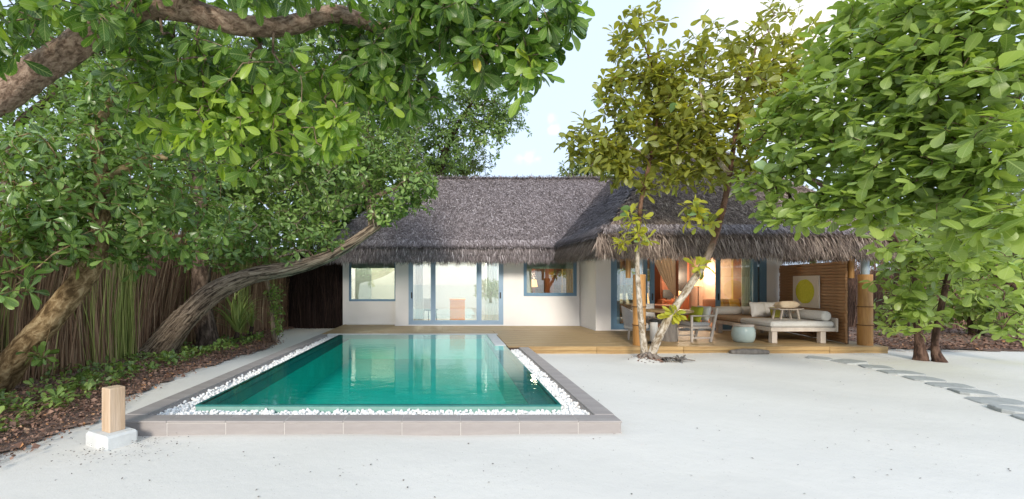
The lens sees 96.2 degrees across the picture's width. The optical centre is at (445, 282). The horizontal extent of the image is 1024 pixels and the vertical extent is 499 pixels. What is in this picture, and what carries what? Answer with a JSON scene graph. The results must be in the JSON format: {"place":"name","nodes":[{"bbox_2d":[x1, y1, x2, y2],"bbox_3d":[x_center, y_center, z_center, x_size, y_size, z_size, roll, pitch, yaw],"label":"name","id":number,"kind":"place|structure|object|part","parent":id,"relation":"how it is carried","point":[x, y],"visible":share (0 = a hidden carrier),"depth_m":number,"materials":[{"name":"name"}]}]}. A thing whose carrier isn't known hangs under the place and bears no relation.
{"place":"outdoors","nodes":[
{"label":"outdoors","id":0,"kind":"place"},
{"bbox_2d":[0,328,332,493],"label":"sand","id":1,"kind":"structure","parent":0,"point":[21,467],"depth_m":4.82,"materials":[{"name":"white sand"}]},
{"bbox_2d":[0,0,284,233],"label":"garden tree","id":2,"kind":"object","parent":1,"relation":"on","point":[104,51],"visible":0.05,"depth_m":11.02,"materials":[{"name":"green plant"}]},
{"bbox_2d":[0,200,292,385],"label":"reed fence","id":3,"kind":"object","parent":1,"relation":"on","point":[113,315],"visible":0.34,"depth_m":8.39,"materials":[{"name":"brown plant"}]},
{"bbox_2d":[0,326,295,467],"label":"leaf litter","id":4,"kind":"object","parent":1,"relation":"on","point":[207,360],"visible":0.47,"depth_m":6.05,"materials":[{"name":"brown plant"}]},
{"bbox_2d":[0,56,257,392],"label":"leaning tree","id":5,"kind":"object","parent":4,"relation":"on","point":[93,234],"visible":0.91,"depth_m":5.89,"materials":[{"name":"green plant"}]},
{"bbox_2d":[0,331,263,430],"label":"ground cover","id":6,"kind":"object","parent":4,"relation":"on","point":[83,375],"visible":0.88,"depth_m":6.50,"materials":[{"name":"green plant"}]},
{"bbox_2d":[213,339,232,356],"bbox_3d":[-4.536,1.385,9.211,0.429,0.511,0.334,0,0,38],"label":"young shrub","id":7,"kind":"object","parent":4,"relation":"on","point":[223,342],"visible":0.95,"depth_m":9.18,"materials":[{"name":"green plant"}]},
{"bbox_2d":[213,288,263,342],"bbox_3d":[-5.105,0.772,10.906,1.581,1.550,1.808,0,0,0],"label":"strap leaf plant","id":8,"kind":"object","parent":4,"relation":"on","point":[236,321],"visible":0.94,"depth_m":10.85,"materials":[{"name":"green plant"}]},
{"bbox_2d":[242,301,260,336],"bbox_3d":[-5.306,0.991,12.315,0.664,1.112,1.079,0,0,-30],"label":"strap leaf plant","id":9,"kind":"object","parent":4,"relation":"on","point":[251,322],"visible":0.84,"depth_m":12.29,"materials":[{"name":"green plant"}]},
{"bbox_2d":[262,280,285,342],"bbox_3d":[-4.385,0.710,11.653,0.574,1.869,0.500,0,0,-16],"label":"ivy stump","id":10,"kind":"object","parent":4,"relation":"on","point":[269,292],"visible":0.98,"depth_m":11.64,"materials":[{"name":"green plant"}]},
{"bbox_2d":[134,96,438,357],"bbox_3d":[-3.181,-1.718,10.453,6.101,7.155,3.747,0,0,0],"label":"bowed tree","id":11,"kind":"object","parent":4,"relation":"on","point":[173,330],"visible":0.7,"depth_m":9.90,"materials":[{"name":"green plant"}]},
{"bbox_2d":[275,245,342,328],"bbox_3d":[-4.750,0.133,15.582,3.119,2.875,1.100,0,0,0],"label":"reed fence","id":12,"kind":"object","parent":1,"relation":"on","point":[315,296],"visible":0.68,"depth_m":15.44,"materials":[{"name":"brown wood"}]},
{"bbox_2d":[280,15,444,251],"bbox_3d":[-3.408,-4.474,17.632,6.786,12.255,4.581,0,0,0],"label":"garden tree","id":13,"kind":"object","parent":1,"relation":"on","point":[353,215],"visible":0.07,"depth_m":17.05,"materials":[{"name":"green plant"}]},
{"bbox_2d":[0,433,682,498],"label":"sand","id":14,"kind":"structure","parent":0,"point":[568,466],"depth_m":3.77,"materials":[{"name":"white sand"}]},
{"bbox_2d":[86,385,137,450],"bbox_3d":[-3.248,1.302,4.426,0.380,0.575,0.290,0,0,28],"label":"timber post","id":15,"kind":"object","parent":14,"relation":"on","point":[114,432],"visible":0.95,"depth_m":4.36,"materials":[{"name":"brown wood"}]},
{"bbox_2d":[0,0,1023,270],"label":"sky","id":16,"kind":"structure","parent":0,"point":[551,109],"materials":[{"name":"white"}]},
{"bbox_2d":[532,269,560,292],"bbox_3d":[3.450,0.234,16.935,1.700,2.300,0.530,0,0,0],"label":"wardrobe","id":17,"kind":"object","parent":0,"point":[548,280],"visible":0.09,"depth_m":16.67,"materials":[{"name":"white wood"}]},
{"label":"door","id":18,"kind":"part","parent":17,"relation":"part of","materials":[{"name":"white wood"}]},
{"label":"door","id":19,"kind":"part","parent":17,"relation":"part of","materials":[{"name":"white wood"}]},
{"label":"door","id":20,"kind":"part","parent":17,"relation":"part of","materials":[{"name":"red wood"}]},
{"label":"door","id":21,"kind":"part","parent":17,"relation":"part of","materials":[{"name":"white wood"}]},
{"bbox_2d":[657,299,680,308],"bbox_3d":[8.150,1.002,16.600,0.700,0.760,0.400,0,0,0],"label":"desk","id":22,"kind":"object","parent":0,"point":[660,301],"visible":0.31,"depth_m":16.50,"materials":[{"name":"orange wood"}]},
{"bbox_2d":[663,290,673,299],"bbox_3d":[8.080,0.442,16.550,0.400,0.360,0.120,0,0,0],"label":"television","id":23,"kind":"object","parent":22,"relation":"on","point":[668,295],"visible":0.81,"depth_m":16.53,"materials":[{"name":"grey"}]},
{"bbox_2d":[538,348,1023,498],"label":"sand","id":24,"kind":"structure","parent":0,"point":[859,422],"depth_m":5.03,"materials":[{"name":"white sand"}]},
{"bbox_2d":[41,354,1010,496],"bbox_3d":[4.496,1.546,5.859,17.031,0.051,8.155,0,0,0],"label":"sand debris","id":25,"kind":"object","parent":24,"relation":"on","point":[310,471],"visible":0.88,"depth_m":4.10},
{"bbox_2d":[556,144,632,178],"bbox_3d":[7.077,-2.526,21.029,4.173,8.332,2.807,0,0,0],"label":"villa tree","id":26,"kind":"object","parent":24,"relation":"on","point":[577,169],"visible":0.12,"depth_m":20.70,"materials":[{"name":"green plant"}]},
{"bbox_2d":[322,324,887,353],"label":"wooden deck","id":27,"kind":"structure","parent":24,"relation":"on","point":[559,340],"depth_m":10.99,"materials":[{"name":"brown wood"}]},
{"bbox_2d":[621,306,648,338],"bbox_3d":[4.689,0.991,11.311,0.635,0.822,0.698,0,0,20],"label":"tub chair","id":28,"kind":"object","parent":27,"relation":"on","point":[627,314],"visible":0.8,"depth_m":11.16,"materials":[{"name":"fabric"}]},
{"bbox_2d":[626,257,646,345],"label":"bamboo column","id":29,"kind":"structure","parent":27,"relation":"on","point":[636,340],"depth_m":10.12,"materials":[{"name":"wood"}]},
{"bbox_2d":[632,303,660,324],"bbox_3d":[5.355,0.985,12.017,0.620,0.841,0.694,0,0,-4],"label":"terrace armchair","id":30,"kind":"object","parent":27,"relation":"on","point":[650,314],"visible":0.27,"depth_m":12.12,"materials":[{"name":"grey fabric"}]},
{"bbox_2d":[648,318,658,343],"bbox_3d":[4.730,1.107,10.360,0.240,0.585,0.240,0,0,0],"label":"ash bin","id":31,"kind":"object","parent":27,"relation":"on","point":[653,325],"visible":0.67,"depth_m":10.30,"materials":[{"name":"metal"}]},
{"bbox_2d":[646,309,693,341],"bbox_3d":[5.360,1.029,10.950,1.070,0.742,1.070,0,0,0],"label":"round table","id":32,"kind":"object","parent":27,"relation":"on","point":[671,335],"visible":0.56,"depth_m":10.78,"materials":[{"name":"grey wood"}]},
{"bbox_2d":[677,305,718,341],"bbox_3d":[6.047,0.985,10.987,0.694,0.841,0.620,0,0,-6],"label":"terrace armchair","id":33,"kind":"object","parent":27,"relation":"on","point":[691,324],"visible":0.7,"depth_m":10.75,"materials":[{"name":"grey wood"}]},
{"bbox_2d":[688,306,703,321],"bbox_3d":[6.000,0.760,10.940,0.138,0.380,0.420,16,-2,-6],"label":"cushion","id":34,"kind":"object","parent":33,"relation":"on","point":[698,310],"visible":0.73,"depth_m":10.81,"materials":[{"name":"fabric"}]},
{"bbox_2d":[731,323,755,342],"bbox_3d":[7.000,1.184,10.720,0.492,0.432,0.492,0,0,0],"label":"drum stool","id":35,"kind":"object","parent":27,"relation":"on","point":[742,333],"visible":1,"depth_m":10.54,"materials":[{"name":"teal ceramic"}]},
{"bbox_2d":[709,314,837,342],"bbox_3d":[8.235,1.110,11.675,1.550,0.580,2.450,0,0,0],"label":"daybed","id":36,"kind":"object","parent":27,"relation":"on","point":[774,326],"visible":0.91,"depth_m":10.54,"materials":[{"name":"white wood"}]},
{"bbox_2d":[714,306,741,314],"bbox_3d":[7.850,0.780,12.690,0.680,0.230,0.230,0,0,0],"label":"bolster","id":37,"kind":"object","parent":36,"relation":"on","point":[729,310],"visible":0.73,"depth_m":12.59,"materials":[{"name":"fabric"}]},
{"bbox_2d":[741,306,750,314],"bbox_3d":[8.565,0.780,12.690,0.730,0.230,0.230,0,0,0],"label":"bolster","id":38,"kind":"object","parent":36,"relation":"on","point":[745,310],"visible":0.31,"depth_m":12.61,"materials":[{"name":"fabric"}]},
{"bbox_2d":[749,302,766,316],"bbox_3d":[8.220,0.710,12.000,0.420,0.400,0.168,0,-14,-6],"label":"cushion","id":39,"kind":"object","parent":36,"relation":"on","point":[757,309],"visible":1,"depth_m":11.93,"materials":[{"name":"white fabric"}]},
{"bbox_2d":[764,302,775,316],"bbox_3d":[8.580,0.710,12.050,0.420,0.400,0.168,0,-14,5],"label":"cushion","id":40,"kind":"object","parent":36,"relation":"on","point":[768,305],"visible":0.45,"depth_m":11.99,"materials":[{"name":"white fabric"}]},
{"bbox_2d":[770,307,780,317],"bbox_3d":[8.400,0.760,11.600,0.260,0.280,0.128,0,-16,-8],"label":"cushion","id":41,"kind":"object","parent":36,"relation":"on","point":[777,313],"visible":0.52,"depth_m":11.54,"materials":[{"name":"green fabric"}]},
{"bbox_2d":[780,310,788,316],"bbox_3d":[8.680,0.750,11.620,0.400,0.300,0.148,0,-20,10],"label":"cushion","id":42,"kind":"object","parent":36,"relation":"on","point":[785,313],"visible":0.34,"depth_m":11.55,"materials":[{"name":"fabric"}]},
{"bbox_2d":[770,308,803,319],"bbox_3d":[8.360,0.764,11.200,0.660,0.279,0.340,0,0,-4],"label":"tray table","id":43,"kind":"object","parent":36,"relation":"on","point":[789,312],"visible":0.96,"depth_m":11.09,"materials":[{"name":"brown wood"}]},
{"bbox_2d":[773,301,799,308],"bbox_3d":[8.380,0.550,11.200,0.520,0.178,0.240,0,-10,-4],"label":"folded towel","id":44,"kind":"object","parent":43,"relation":"on","point":[786,304],"visible":1,"depth_m":11.10,"materials":[{"name":"beige fabric"}]},
{"bbox_2d":[791,309,830,320],"bbox_3d":[8.810,0.780,11.140,0.236,0.236,1.240,0,0,0],"label":"bolster","id":45,"kind":"object","parent":36,"relation":"on","point":[815,315],"visible":0.67,"depth_m":10.82,"materials":[{"name":"fabric"}]},
{"bbox_2d":[779,261,848,343],"bbox_3d":[9.414,0.450,11.767,0.101,1.900,2.942,0,0,12],"label":"slatted screen","id":46,"kind":"object","parent":27,"relation":"on","point":[834,290],"visible":0.69,"depth_m":10.91,"materials":[{"name":"brown wood"}]},
{"bbox_2d":[793,275,819,307],"bbox_3d":[9.360,0.233,11.842,0.035,0.816,1.180,0,0,12],"label":"picture","id":47,"kind":"object","parent":46,"relation":"attached to","point":[806,291],"visible":0.9,"depth_m":11.74,"materials":[{"name":"fabric"}]},
{"bbox_2d":[848,257,873,345],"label":"bamboo column","id":48,"kind":"structure","parent":27,"relation":"on","point":[864,323],"depth_m":10.12,"materials":[{"name":"wood"}]},
{"bbox_2d":[316,144,908,330],"bbox_3d":[3.068,-1.527,14.608,14.395,6.134,10.209,0,0,0],"label":"thatched villa","id":49,"kind":"object","parent":24,"relation":"on","point":[466,230],"visible":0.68,"depth_m":14.30,"materials":[{"name":"paint"}]},
{"bbox_2d":[349,261,394,300],"bbox_3d":[-2.460,-0.165,15.335,1.600,1.590,0.070,0,0,0],"label":"window","id":50,"kind":"structure","parent":49,"relation":"in","point":[377,265],"depth_m":15.35,"materials":[{"name":"blue glass"}]},
{"bbox_2d":[414,262,422,319],"bbox_3d":[-0.900,0.255,15.122,0.300,2.230,0.084,0,0,0],"label":"curtain","id":51,"kind":"object","parent":49,"relation":"hanging from","point":[418,290],"visible":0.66,"depth_m":15.11,"materials":[{"name":"white fabric"}]},
{"bbox_2d":[410,261,433,322],"bbox_3d":[-0.785,0.252,14.865,0.770,2.165,0.059,0,0,0],"label":"sliding door","id":52,"kind":"structure","parent":49,"relation":"in","point":[411,264],"depth_m":14.85,"materials":[{"name":"blue glass"}]},
{"bbox_2d":[423,298,437,319],"bbox_3d":[-0.552,0.960,15.596,0.400,0.851,0.410,0,0,30],"label":"side chair","id":53,"kind":"object","parent":49,"relation":"on","point":[426,304],"visible":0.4,"depth_m":15.44,"materials":[{"name":"white wood"}]},
{"bbox_2d":[409,264,502,324],"bbox_3d":[0.325,0.253,14.900,3.090,2.265,0.120,0,0,0],"label":"sliding door","id":54,"kind":"structure","parent":49,"relation":"in","point":[409,264],"depth_m":14.84,"materials":[{"name":"clear glass"}]},
{"bbox_2d":[434,262,477,322],"bbox_3d":[0.330,0.252,14.922,1.540,2.165,0.045,0,0,0],"label":"sliding door","id":55,"kind":"structure","parent":49,"relation":"in","point":[435,321],"depth_m":14.90,"materials":[{"name":"blue glass"}]},
{"bbox_2d":[449,299,465,319],"bbox_3d":[0.385,0.969,15.500,0.540,0.830,0.440,0,0,0],"label":"cabinet","id":56,"kind":"object","parent":49,"relation":"on","point":[457,309],"visible":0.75,"depth_m":15.29,"materials":[{"name":"orange wood"}]},
{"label":"door","id":57,"kind":"part","parent":56,"relation":"part of","materials":[{"name":"orange wood"}]},
{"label":"door","id":58,"kind":"part","parent":56,"relation":"part of","materials":[{"name":"orange wood"}]},
{"bbox_2d":[478,261,501,322],"bbox_3d":[1.440,0.252,14.865,0.760,2.165,0.059,0,0,0],"label":"sliding door","id":59,"kind":"structure","parent":49,"relation":"in","point":[480,320],"depth_m":14.85,"materials":[{"name":"blue glass"}]},
{"bbox_2d":[485,262,497,319],"bbox_3d":[1.500,0.255,15.122,0.440,2.230,0.084,0,0,0],"label":"curtain","id":60,"kind":"object","parent":49,"relation":"hanging from","point":[491,292],"visible":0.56,"depth_m":15.12,"materials":[{"name":"white fabric"}]},
{"bbox_2d":[527,269,531,292],"bbox_3d":[2.740,0.240,15.202,0.240,2.200,0.084,0,0,0],"label":"curtain","id":61,"kind":"object","parent":49,"relation":"hanging from","point":[529,280],"visible":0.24,"depth_m":15.20,"materials":[{"name":"fabric"}]},
{"bbox_2d":[524,259,576,295],"bbox_3d":[3.395,-0.220,14.875,1.730,1.320,0.090,0,0,0],"label":"window","id":62,"kind":"structure","parent":49,"relation":"in","point":[573,266],"depth_m":14.83,"materials":[{"name":"blue glass"}]},
{"bbox_2d":[561,269,572,292],"bbox_3d":[4.050,0.240,15.252,0.400,2.200,0.084,0,0,0],"label":"curtain","id":63,"kind":"object","parent":49,"relation":"hanging from","point":[566,280],"visible":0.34,"depth_m":15.25,"materials":[{"name":"beige fabric"}]},
{"bbox_2d":[613,256,646,327],"bbox_3d":[5.360,0.250,13.273,1.000,2.160,0.045,0,0,0],"label":"sliding door","id":64,"kind":"structure","parent":49,"relation":"in","point":[615,325],"depth_m":13.25,"materials":[{"name":"blue wood"}]},
{"bbox_2d":[617,258,654,327],"bbox_3d":[5.525,0.250,13.326,1.150,2.160,0.059,0,0,0],"label":"sliding door","id":65,"kind":"structure","parent":49,"relation":"in","point":[651,266],"depth_m":13.31,"materials":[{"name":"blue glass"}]},
{"bbox_2d":[620,255,678,317],"bbox_3d":[6.850,0.227,16.172,1.840,2.310,2.037,0,0,0],"label":"canopy bed","id":66,"kind":"object","parent":49,"relation":"on","point":[668,270],"visible":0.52,"depth_m":15.23,"materials":[{"name":"beige fabric"}]},
{"bbox_2d":[620,293,628,302],"bbox_3d":[6.450,0.582,16.850,0.620,0.420,0.188,0,-25,-4],"label":"pillow","id":67,"kind":"object","parent":66,"relation":"on","point":[621,298],"visible":0.35,"depth_m":16.76,"materials":[{"name":"white fabric"}]},
{"bbox_2d":[655,258,688,315],"bbox_3d":[8.750,0.132,17.665,1.100,2.500,0.570,0,0,0],"label":"tall cabinet","id":68,"kind":"object","parent":49,"relation":"on","point":[660,286],"visible":0.12,"depth_m":17.40,"materials":[{"name":"orange wood"}]},
{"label":"door","id":69,"kind":"part","parent":68,"relation":"part of","materials":[{"name":"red wood"}]},
{"bbox_2d":[694,279,702,304],"bbox_3d":[9.200,0.631,16.600,0.300,1.500,0.300,0,0,0],"label":"floor lamp","id":70,"kind":"object","parent":49,"relation":"on","point":[699,283],"visible":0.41,"depth_m":16.50,"materials":[{"name":"beige fabric"}]},
{"bbox_2d":[690,299,714,321],"bbox_3d":[8.369,0.957,14.707,0.600,0.850,0.640,0,0,-20],"label":"lounge chair","id":71,"kind":"object","parent":49,"relation":"on","point":[709,302],"visible":0.14,"depth_m":14.76,"materials":[{"name":"brown leather"}]},
{"bbox_2d":[715,257,758,327],"bbox_3d":[8.560,0.250,13.326,1.320,2.160,0.059,0,0,0],"label":"sliding door","id":72,"kind":"structure","parent":49,"relation":"in","point":[717,264],"depth_m":13.31,"materials":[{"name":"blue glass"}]},
{"bbox_2d":[742,259,749,305],"bbox_3d":[9.000,0.240,13.622,0.280,2.240,0.084,0,0,0],"label":"curtain","id":73,"kind":"object","parent":49,"relation":"hanging from","point":[745,282],"visible":0.38,"depth_m":13.63,"materials":[{"name":"green fabric"}]},
{"bbox_2d":[750,260,751,301],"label":"sliding door","id":74,"kind":"structure","parent":49,"relation":"in","point":[750,260],"depth_m":13.41,"materials":[{"name":"blue glass"}]},
{"bbox_2d":[752,258,764,301],"bbox_3d":[9.110,0.250,13.273,0.340,2.160,0.045,0,0,0],"label":"sliding door","id":75,"kind":"structure","parent":49,"relation":"in","point":[754,264],"depth_m":13.25,"materials":[{"name":"blue glass"}]},
{"bbox_3d":[9.190,1.157,14.650,0.740,0.450,0.900,0,0,0],"label":"window bench","id":76,"kind":"object","parent":49,"relation":"on","visible":0},
{"bbox_2d":[722,299,729,305],"bbox_3d":[9.220,0.722,14.900,0.380,0.380,0.148,0,-14,-2],"label":"cushion","id":77,"kind":"object","parent":76,"relation":"on","point":[725,302],"visible":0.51,"depth_m":14.85,"materials":[{"name":"brown fabric"}]},
{"bbox_2d":[729,299,740,306],"bbox_3d":[9.360,0.722,14.750,0.380,0.380,0.148,0,-14,-14],"label":"cushion","id":78,"kind":"object","parent":76,"relation":"on","point":[734,302],"visible":0.62,"depth_m":14.70,"materials":[{"name":"yellow fabric"}]},
{"bbox_3d":[3.300,0.954,15.500,1.000,0.860,0.400,0,0,0],"label":"washstand","id":79,"kind":"object","parent":49,"relation":"on","visible":0},
{"bbox_2d":[532,280,537,292],"bbox_3d":[2.980,0.212,15.550,0.300,0.620,0.300,0,0,0],"label":"table lamp","id":80,"kind":"object","parent":79,"relation":"on","point":[534,283],"visible":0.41,"depth_m":15.44,"materials":[{"name":"beige fabric"}]},
{"bbox_2d":[628,354,665,362],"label":"dead leaves","id":81,"kind":"object","parent":24,"relation":"on","point":[655,359],"visible":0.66,"depth_m":8.84,"materials":[{"name":"plant"}]},
{"bbox_2d":[659,354,694,362],"bbox_3d":[4.498,1.526,8.880,0.706,0.205,0.369,0,0,0],"label":"dead frond","id":82,"kind":"object","parent":24,"relation":"on","point":[676,358],"visible":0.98,"depth_m":8.84,"materials":[{"name":"grey plant"}]},
{"bbox_2d":[554,0,830,360],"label":"forked tree","id":83,"kind":"object","parent":24,"relation":"on","point":[672,137],"visible":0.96,"depth_m":8.88,"materials":[{"name":"green plant"}]},
{"bbox_2d":[729,348,769,353],"bbox_3d":[6.565,1.500,9.833,0.838,0.150,0.148,0,0,0],"label":"log step","id":84,"kind":"object","parent":24,"relation":"on","point":[748,351],"visible":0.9,"depth_m":9.79,"materials":[{"name":"grey wood"}]},
{"bbox_2d":[727,0,1023,362],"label":"round leaved tree","id":85,"kind":"object","parent":24,"relation":"on","point":[931,60],"visible":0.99,"depth_m":5.73,"materials":[{"name":"green plant"}]},
{"bbox_2d":[805,355,1023,420],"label":"stepping stone path","id":86,"kind":"structure","parent":0,"point":[998,403],"depth_m":6.58,"materials":[{"name":"grey stone"}]},
{"bbox_2d":[849,326,1023,350],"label":"mulch ground","id":87,"kind":"structure","parent":0,"point":[965,337],"depth_m":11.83,"materials":[{"name":"brown plant"}]},
{"bbox_2d":[870,259,930,336],"bbox_3d":[12.073,0.112,12.018,1.640,3.069,1.456,0,0,0],"label":"thicket shrub","id":88,"kind":"object","parent":87,"relation":"on","point":[897,268],"visible":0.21,"depth_m":12.18,"materials":[{"name":"green plant"}]},
{"bbox_2d":[805,160,1023,269],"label":"garden tree","id":89,"kind":"object","parent":87,"relation":"on","point":[806,185],"visible":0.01,"depth_m":17.19,"materials":[{"name":"green plant"}]},
{"bbox_2d":[825,259,1023,327],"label":"fence","id":90,"kind":"object","parent":87,"relation":"on","point":[878,294],"visible":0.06,"depth_m":14.73,"materials":[{"name":"brown wood"}]},
{"bbox_2d":[890,245,1023,335],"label":"thicket shrub","id":91,"kind":"object","parent":87,"relation":"on","point":[969,314],"visible":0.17,"depth_m":12.41,"materials":[{"name":"green plant"}]},
{"bbox_2d":[922,201,1023,317],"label":"thicket shrub","id":92,"kind":"object","parent":87,"relation":"on","point":[1009,284],"visible":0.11,"depth_m":11.13,"materials":[{"name":"green plant"}]},
{"bbox_2d":[980,190,1023,257],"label":"garden tree","id":93,"kind":"object","parent":87,"relation":"on","point":[1018,197],"visible":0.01,"depth_m":16.17,"materials":[{"name":"green plant"}]},
{"label":"ground","id":94,"kind":"structure","parent":0,"visible":0},
{"bbox_2d":[0,30,340,347],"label":"upright tree","id":95,"kind":"object","parent":94,"relation":"on","point":[206,330],"visible":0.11,"depth_m":10.10,"materials":[{"name":"green plant"}]},
{"bbox_2d":[121,0,433,262],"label":"garden tree","id":96,"kind":"object","parent":94,"relation":"on","point":[319,38],"visible":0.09,"depth_m":13.51,"materials":[{"name":"green plant"}]},
{"bbox_2d":[0,0,594,187],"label":"overhanging tree","id":97,"kind":"object","parent":94,"relation":"on","point":[201,104],"visible":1,"depth_m":4.39,"materials":[{"name":"green plant"}]},
{"bbox_2d":[125,334,621,435],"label":"swimming pool","id":98,"kind":"structure","parent":94,"relation":"in","point":[405,372],"depth_m":7.13,"materials":[{"name":"green liquid"}]},
{"bbox_2d":[157,337,589,414],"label":"pebbles","id":99,"kind":"object","parent":98,"relation":"on","point":[564,401],"visible":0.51,"depth_m":5.18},
{"bbox_2d":[398,143,495,178],"bbox_3d":[0.071,-2.762,23.073,4.964,8.804,3.230,0,0,-14],"label":"villa tree","id":100,"kind":"object","parent":94,"relation":"on","point":[472,164],"visible":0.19,"depth_m":22.56,"materials":[{"name":"green plant"}]},
{"bbox_2d":[374,73,531,178],"bbox_3d":[-0.298,-4.058,20.212,8.379,11.412,4.211,0,0,0],"label":"villa tree","id":101,"kind":"object","parent":94,"relation":"on","point":[450,137],"visible":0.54,"depth_m":19.76,"materials":[{"name":"green plant"}]},
{"bbox_2d":[988,131,1023,258],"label":"garden tree","id":102,"kind":"object","parent":94,"relation":"on","point":[1021,192],"visible":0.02,"depth_m":19.21,"materials":[{"name":"green plant"}]}
]}

